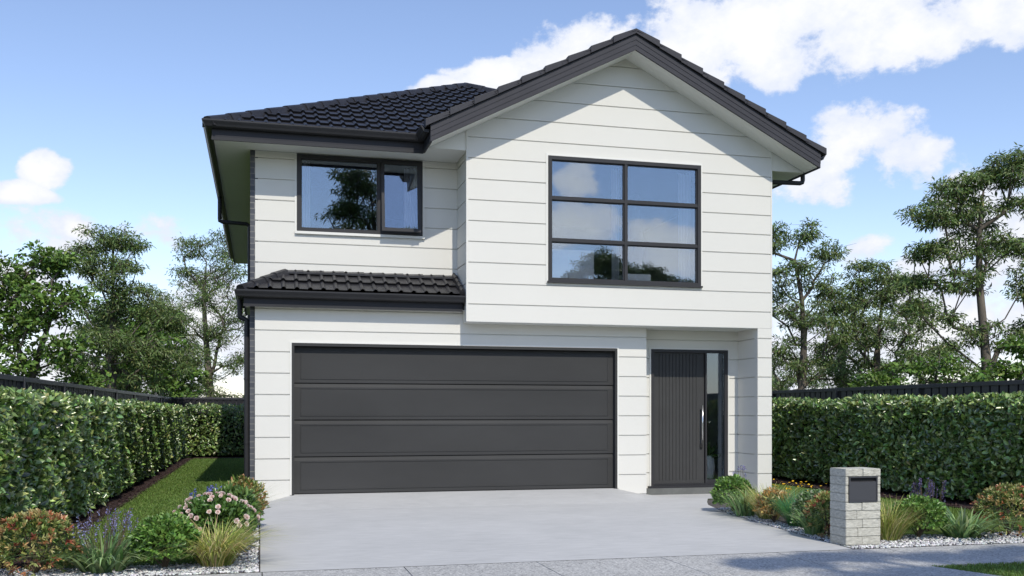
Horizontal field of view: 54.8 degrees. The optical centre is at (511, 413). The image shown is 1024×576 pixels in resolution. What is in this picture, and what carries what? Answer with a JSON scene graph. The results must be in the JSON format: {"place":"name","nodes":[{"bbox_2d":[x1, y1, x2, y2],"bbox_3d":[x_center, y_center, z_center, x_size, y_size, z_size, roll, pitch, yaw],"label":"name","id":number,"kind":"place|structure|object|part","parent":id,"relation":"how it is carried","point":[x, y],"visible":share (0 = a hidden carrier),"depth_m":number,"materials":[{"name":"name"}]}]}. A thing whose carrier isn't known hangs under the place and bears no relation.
{"place":"outdoors","nodes":[
{"label":"outdoors","id":0,"kind":"place"},
{"bbox_2d":[26,456,243,569],"bbox_3d":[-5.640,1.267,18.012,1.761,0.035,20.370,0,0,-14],"label":"lawn grass","id":1,"kind":"structure","parent":0,"point":[152,507],"depth_m":15.37,"materials":[{"name":"green plant"}]},
{"bbox_2d":[0,374,171,403],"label":"steel fence","id":2,"kind":"object","parent":1,"relation":"on","point":[10,381],"visible":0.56,"depth_m":16.14,"materials":[{"name":"black metal"}]},
{"bbox_2d":[0,385,187,553],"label":"hedge","id":3,"kind":"object","parent":1,"relation":"on","point":[68,454],"visible":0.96,"depth_m":11.29,"materials":[{"name":"green plant"}]},
{"bbox_2d":[189,484,221,535],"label":"blue flower plant","id":4,"kind":"object","parent":1,"relation":"on","point":[210,488],"visible":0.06,"depth_m":9.85,"materials":[{"name":"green plant"}]},
{"bbox_2d":[165,521,259,575],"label":"garden bed","id":5,"kind":"object","parent":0,"point":[258,558],"visible":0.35,"depth_m":8.66,"materials":[{"name":"grey gravel"}]},
{"bbox_2d":[0,508,83,575],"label":"photinia shrub","id":6,"kind":"object","parent":5,"relation":"on","point":[46,524],"visible":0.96,"depth_m":7.70,"materials":[{"name":"green plant"}]},
{"bbox_2d":[9,506,204,573],"bbox_3d":[-3.286,1.014,8.020,1.506,0.515,1.647,0,0,-14],"label":"flowering lily","id":7,"kind":"object","parent":5,"relation":"on","point":[110,555],"visible":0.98,"depth_m":7.82,"materials":[{"name":"green plant"}]},
{"bbox_2d":[0,525,259,575],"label":"gravel","id":8,"kind":"structure","parent":5,"relation":"on","point":[248,563],"depth_m":7.94,"materials":[{"name":"white gravel"}]},
{"bbox_2d":[126,510,201,567],"bbox_3d":[-2.841,1.034,8.054,0.589,0.483,0.570,0,0,-14],"label":"round shrub","id":9,"kind":"object","parent":5,"relation":"on","point":[160,524],"visible":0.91,"depth_m":7.93,"materials":[{"name":"green plant"}]},
{"bbox_2d":[172,491,259,540],"bbox_3d":[-2.722,0.993,9.002,0.830,0.563,0.857,0,0,-14],"label":"rose bush","id":10,"kind":"object","parent":5,"relation":"on","point":[220,505],"visible":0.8,"depth_m":8.84,"materials":[{"name":"green plant"}]},
{"bbox_2d":[132,515,300,566],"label":"ornamental grass","id":11,"kind":"object","parent":5,"relation":"on","point":[216,551],"depth_m":8.10,"materials":[{"name":"green plant"}]},
{"bbox_2d":[166,478,292,509],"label":"ornamental grass","id":12,"kind":"object","parent":5,"relation":"on","point":[260,503],"depth_m":10.46,"materials":[{"name":"green plant"}]},
{"bbox_2d":[206,481,263,537],"bbox_3d":[-2.722,0.964,9.613,0.622,0.620,0.636,0,0,-14],"label":"leafy shrub","id":13,"kind":"object","parent":5,"relation":"on","point":[244,493],"visible":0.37,"depth_m":9.54,"materials":[{"name":"green plant"}]},
{"bbox_2d":[225,473,269,513],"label":"croton shrub","id":14,"kind":"object","parent":5,"relation":"on","point":[245,481],"visible":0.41,"depth_m":10.87,"materials":[{"name":"yellow plant"}]},
{"bbox_2d":[0,0,1023,396],"label":"sky","id":15,"kind":"structure","parent":0,"point":[104,104],"materials":[{"name":"blue"}]},
{"bbox_2d":[262,498,828,575],"bbox_3d":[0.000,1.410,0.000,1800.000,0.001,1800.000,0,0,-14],"label":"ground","id":16,"kind":"structure","parent":0,"point":[542,561],"depth_m":9.39,"materials":[{"name":"grey concrete"}]},
{"bbox_2d":[0,240,123,387],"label":"tree","id":17,"kind":"object","parent":16,"relation":"on","point":[23,288],"visible":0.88,"depth_m":19.79,"materials":[{"name":"green plant"}]},
{"bbox_2d":[40,221,199,400],"bbox_3d":[-10.739,-1.985,27.041,4.154,6.630,2.967,0,0,25],"label":"tree","id":18,"kind":"object","parent":16,"relation":"on","point":[114,309],"visible":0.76,"depth_m":26.69,"materials":[{"name":"green plant"}]},
{"bbox_2d":[61,304,208,396],"bbox_3d":[-12.907,-1.632,33.127,4.924,4.188,3.748,0,0,36],"label":"tree","id":19,"kind":"object","parent":16,"relation":"on","point":[182,392],"visible":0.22,"depth_m":32.70,"materials":[{"name":"green plant"}]},
{"bbox_2d":[127,282,216,396],"bbox_3d":[-12.271,-1.580,34.168,4.051,5.817,2.640,0,0,0],"label":"tree","id":20,"kind":"object","parent":16,"relation":"on","point":[191,343],"visible":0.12,"depth_m":34.07,"materials":[{"name":"green plant"}]},
{"bbox_2d":[165,228,247,397],"bbox_3d":[-11.248,-2.855,36.851,4.792,8.349,3.137,0,0,0],"label":"tree","id":21,"kind":"object","parent":16,"relation":"on","point":[206,331],"visible":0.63,"depth_m":36.75,"materials":[{"name":"green plant"}]},
{"bbox_2d":[172,397,243,455],"bbox_3d":[-3.786,0.444,31.058,13.236,1.853,0.084,0,0,-14],"label":"steel fence","id":22,"kind":"object","parent":16,"relation":"on","point":[183,401],"visible":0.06,"depth_m":29.65,"materials":[{"name":"black metal"}]},
{"bbox_2d":[202,28,826,501],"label":"house","id":23,"kind":"structure","parent":16,"relation":"on","point":[460,338],"depth_m":15.11,"materials":[{"name":"paint"}]},
{"bbox_2d":[302,162,309,226],"bbox_3d":[-3.143,-2.685,14.927,0.170,2.230,0.069,0,0,-14],"label":"curtain","id":24,"kind":"object","parent":23,"relation":"hanging from","point":[305,194],"visible":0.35,"depth_m":14.94,"materials":[{"name":"white fabric"}]},
{"bbox_2d":[295,153,424,238],"bbox_3d":[-2.285,-3.279,14.922,1.952,1.194,0.232,0,0,-14],"label":"window","id":25,"kind":"structure","parent":23,"relation":"in","point":[381,231],"depth_m":14.97,"materials":[{"name":"metal"}]},
{"bbox_2d":[404,168,416,228],"bbox_3d":[-1.558,-2.685,15.331,0.240,2.230,0.069,0,0,-14],"label":"curtain","id":26,"kind":"object","parent":23,"relation":"hanging from","point":[410,197],"visible":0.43,"depth_m":15.33,"materials":[{"name":"white fabric"}]},
{"bbox_2d":[292,343,616,495],"bbox_3d":[-0.783,0.086,14.953,4.994,2.212,0.156,0,0,-14],"label":"garage door","id":27,"kind":"structure","parent":23,"relation":"in","point":[395,412],"depth_m":14.93,"materials":[{"name":"metal"}]},
{"bbox_2d":[612,169,618,279],"bbox_3d":[1.609,-2.685,15.375,0.120,2.230,0.069,0,0,-14],"label":"curtain","id":28,"kind":"object","parent":23,"relation":"hanging from","point":[615,225],"visible":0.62,"depth_m":15.37,"materials":[{"name":"white fabric"}]},
{"bbox_2d":[547,155,702,287],"bbox_3d":[1.751,-2.932,15.218,2.539,1.921,0.115,0,0,-14],"label":"window","id":29,"kind":"structure","parent":23,"relation":"in","point":[625,164],"depth_m":15.21,"materials":[{"name":"metal"}]},
{"bbox_2d":[619,274,650,280],"bbox_3d":[1.937,-1.852,15.770,0.450,0.696,0.396,0,0,-14],"label":"cabinet","id":30,"kind":"object","parent":23,"relation":"on","point":[641,277],"visible":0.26,"depth_m":15.60,"materials":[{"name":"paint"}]},
{"bbox_3d":[1.984,-1.850,15.586,0.430,0.580,0.015,0,0,-14],"label":"cabinet door","id":31,"kind":"part","parent":30,"relation":"part of","materials":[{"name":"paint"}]},
{"bbox_2d":[678,173,689,281],"bbox_3d":[2.733,-2.685,15.662,0.200,2.230,0.069,0,0,-14],"label":"curtain","id":32,"kind":"object","parent":23,"relation":"hanging from","point":[683,229],"visible":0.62,"depth_m":15.66,"materials":[{"name":"white fabric"}]},
{"bbox_2d":[648,349,727,487],"bbox_3d":[2.909,0.085,16.225,1.465,2.258,0.195,0,0,-14],"label":"front door","id":33,"kind":"structure","parent":23,"relation":"in","point":[678,377],"depth_m":16.19,"materials":[{"name":"wood"}]},
{"bbox_2d":[707,442,720,478],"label":"potted plant","id":34,"kind":"object","parent":23,"relation":"on","point":[711,457],"visible":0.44,"depth_m":16.53,"materials":[{"name":"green plant"}]},
{"bbox_2d":[772,351,825,390],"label":"tree","id":35,"kind":"object","parent":16,"relation":"on","point":[790,378],"visible":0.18,"depth_m":33.76,"materials":[{"name":"green plant"}]},
{"bbox_2d":[771,217,865,390],"bbox_3d":[7.936,-2.041,27.062,3.425,6.732,2.464,0,0,18],"label":"tree","id":36,"kind":"object","parent":16,"relation":"on","point":[801,324],"visible":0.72,"depth_m":26.90,"materials":[{"name":"green plant"}]},
{"bbox_2d":[782,290,908,388],"bbox_3d":[12.599,-1.726,36.890,4.793,6.110,3.739,0,0,0],"label":"tree","id":37,"kind":"object","parent":16,"relation":"on","point":[874,329],"visible":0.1,"depth_m":36.72,"materials":[{"name":"green plant"}]},
{"bbox_2d":[807,258,974,387],"bbox_3d":[10.641,-1.539,27.934,3.908,5.728,3.969,0,0,-44],"label":"tree","id":38,"kind":"object","parent":16,"relation":"on","point":[884,296],"visible":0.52,"depth_m":27.60,"materials":[{"name":"green plant"}]},
{"bbox_2d":[772,380,1023,400],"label":"steel fence","id":39,"kind":"object","parent":16,"relation":"on","point":[967,388],"visible":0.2,"depth_m":16.38,"materials":[{"name":"black metal"}]},
{"bbox_2d":[847,352,967,386],"bbox_3d":[9.549,-0.172,22.144,4.131,2.418,2.017,0,0,0],"label":"tree","id":40,"kind":"object","parent":16,"relation":"on","point":[882,378],"visible":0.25,"depth_m":21.82,"materials":[{"name":"green plant"}]},
{"bbox_2d":[885,142,1023,382],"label":"tree","id":41,"kind":"object","parent":16,"relation":"on","point":[935,217],"visible":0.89,"depth_m":22.88,"materials":[{"name":"green plant"}]},
{"bbox_2d":[954,334,1023,381],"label":"tree","id":42,"kind":"object","parent":16,"relation":"on","point":[1002,372],"visible":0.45,"depth_m":19.02,"materials":[{"name":"green plant"}]},
{"bbox_2d":[260,488,850,571],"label":"driveway","id":43,"kind":"structure","parent":0,"point":[359,530],"depth_m":10.79,"materials":[{"name":"concrete"}]},
{"bbox_2d":[552,249,593,278],"bbox_3d":[0.810,-2.022,15.534,0.850,1.036,0.496,0,0,-14],"label":"cabinet","id":44,"kind":"object","parent":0,"point":[573,264],"visible":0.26,"depth_m":15.31,"materials":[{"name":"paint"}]},
{"bbox_3d":[0.869,-2.020,15.301,0.830,0.920,0.015,0,0,-14],"label":"cabinet door","id":45,"kind":"part","parent":44,"relation":"part of","materials":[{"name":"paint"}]},
{"bbox_2d":[181,543,1023,575],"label":"footpath","id":46,"kind":"structure","parent":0,"point":[730,564],"depth_m":8.30,"materials":[{"name":"grey concrete"}]},
{"bbox_2d":[726,481,798,519],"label":"ornamental grass","id":47,"kind":"object","parent":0,"point":[764,516],"depth_m":11.80,"materials":[{"name":"green plant"}]},
{"bbox_2d":[708,566,997,575],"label":"driveway crossing","id":48,"kind":"object","parent":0,"point":[918,571],"visible":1,"depth_m":7.90,"materials":[{"name":"grey concrete"}]},
{"bbox_2d":[707,499,1023,549],"bbox_3d":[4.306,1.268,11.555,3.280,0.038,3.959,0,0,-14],"label":"gravel","id":49,"kind":"structure","parent":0,"point":[912,540],"depth_m":9.90,"materials":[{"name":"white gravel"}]},
{"bbox_2d":[709,473,755,510],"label":"round shrub","id":50,"kind":"object","parent":49,"relation":"on","point":[730,483],"visible":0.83,"depth_m":12.59,"materials":[{"name":"green plant"}]},
{"bbox_2d":[712,487,771,516],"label":"strap leaf plant","id":51,"kind":"object","parent":49,"relation":"on","point":[742,507],"visible":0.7,"depth_m":12.11,"materials":[{"name":"green plant"}]},
{"bbox_2d":[752,486,792,521],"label":"golden shrub","id":52,"kind":"object","parent":49,"relation":"on","point":[758,508],"visible":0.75,"depth_m":11.39,"materials":[{"name":"yellow plant"}]},
{"bbox_2d":[753,479,829,526],"bbox_3d":[3.216,1.008,11.076,1.071,0.525,1.069,0,0,-14],"label":"yellow flower plant","id":53,"kind":"object","parent":49,"relation":"on","point":[787,509],"visible":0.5,"depth_m":11.01,"materials":[{"name":"green plant"}]},
{"bbox_2d":[783,507,829,534],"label":"strap leaf plant","id":54,"kind":"object","parent":49,"relation":"on","point":[810,530],"visible":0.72,"depth_m":10.23,"materials":[{"name":"green plant"}]},
{"bbox_2d":[789,488,828,523],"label":"silver shrub","id":55,"kind":"object","parent":49,"relation":"on","point":[811,493],"visible":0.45,"depth_m":10.68,"materials":[{"name":"green plant"}]},
{"bbox_2d":[803,490,830,537],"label":"photinia shrub","id":56,"kind":"object","parent":49,"relation":"on","point":[820,501],"visible":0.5,"depth_m":10.07,"materials":[{"name":"green plant"}]},
{"bbox_2d":[830,467,879,546],"bbox_3d":[3.335,0.937,9.585,0.378,0.810,0.284,0,0,-14],"label":"letterbox","id":57,"kind":"object","parent":49,"relation":"on","point":[855,505],"visible":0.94,"depth_m":9.47,"materials":[{"name":"stone"}]},
{"bbox_2d":[880,494,941,540],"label":"ornamental grass","id":58,"kind":"object","parent":49,"relation":"on","point":[892,526],"depth_m":9.77,"materials":[{"name":"green plant"}]},
{"bbox_2d":[890,493,948,536],"bbox_3d":[4.149,1.042,10.071,0.603,0.465,0.584,0,0,35],"label":"round shrub","id":59,"kind":"object","parent":49,"relation":"on","point":[920,501],"visible":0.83,"depth_m":9.93,"materials":[{"name":"green plant"}]},
{"bbox_2d":[919,501,1023,538],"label":"leaf plant","id":60,"kind":"object","parent":49,"relation":"on","point":[964,529],"visible":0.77,"depth_m":9.98,"materials":[{"name":"green plant"}]},
{"bbox_2d":[970,482,1023,536],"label":"photinia shrub","id":61,"kind":"object","parent":49,"relation":"on","point":[1011,491],"visible":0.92,"depth_m":10.24,"materials":[{"name":"green plant"}]},
{"bbox_2d":[707,483,1023,549],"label":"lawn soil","id":62,"kind":"structure","parent":0,"point":[926,532],"depth_m":11.43,"materials":[{"name":"brown soil"}]},
{"bbox_2d":[1,457,1023,568],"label":"mulch strip","id":63,"kind":"object","parent":62,"relation":"on","point":[803,483],"visible":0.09,"depth_m":15.37,"materials":[{"name":"brown wood"}]},
{"bbox_2d":[184,402,243,457],"bbox_3d":[-3.849,0.467,29.866,11.607,1.646,1.151,0,0,-14],"label":"hedge","id":64,"kind":"object","parent":63,"relation":"on","point":[217,434],"visible":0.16,"depth_m":28.36,"materials":[{"name":"green plant"}]},
{"bbox_2d":[0,458,1022,568],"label":"mulch chips","id":65,"kind":"object","parent":63,"relation":"on","point":[18,564],"visible":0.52,"depth_m":14.13,"materials":[{"name":"brown wood"}]},
{"bbox_2d":[732,465,746,497],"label":"lilac spike plant","id":66,"kind":"object","parent":62,"relation":"on","point":[733,472],"visible":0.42,"depth_m":14.94,"materials":[{"name":"purple plant"}]},
{"bbox_2d":[771,390,1023,508],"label":"hedge","id":67,"kind":"object","parent":62,"relation":"on","point":[968,447],"visible":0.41,"depth_m":15.05,"materials":[{"name":"green plant"}]},
{"bbox_2d":[911,477,948,530],"bbox_3d":[4.509,0.985,10.701,0.460,0.580,0.456,0,0,-14],"label":"lavender bush","id":68,"kind":"object","parent":62,"relation":"on","point":[930,488],"visible":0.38,"depth_m":10.70,"materials":[{"name":"purple plant"}]},
{"bbox_2d":[791,491,1016,518],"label":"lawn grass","id":69,"kind":"structure","parent":0,"point":[953,510],"depth_m":13.01,"materials":[{"name":"green plant"}]},
{"bbox_2d":[932,561,1023,575],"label":"verge grass","id":70,"kind":"structure","parent":0,"point":[1002,569],"depth_m":8.12,"materials":[{"name":"green plant"}]}
]}

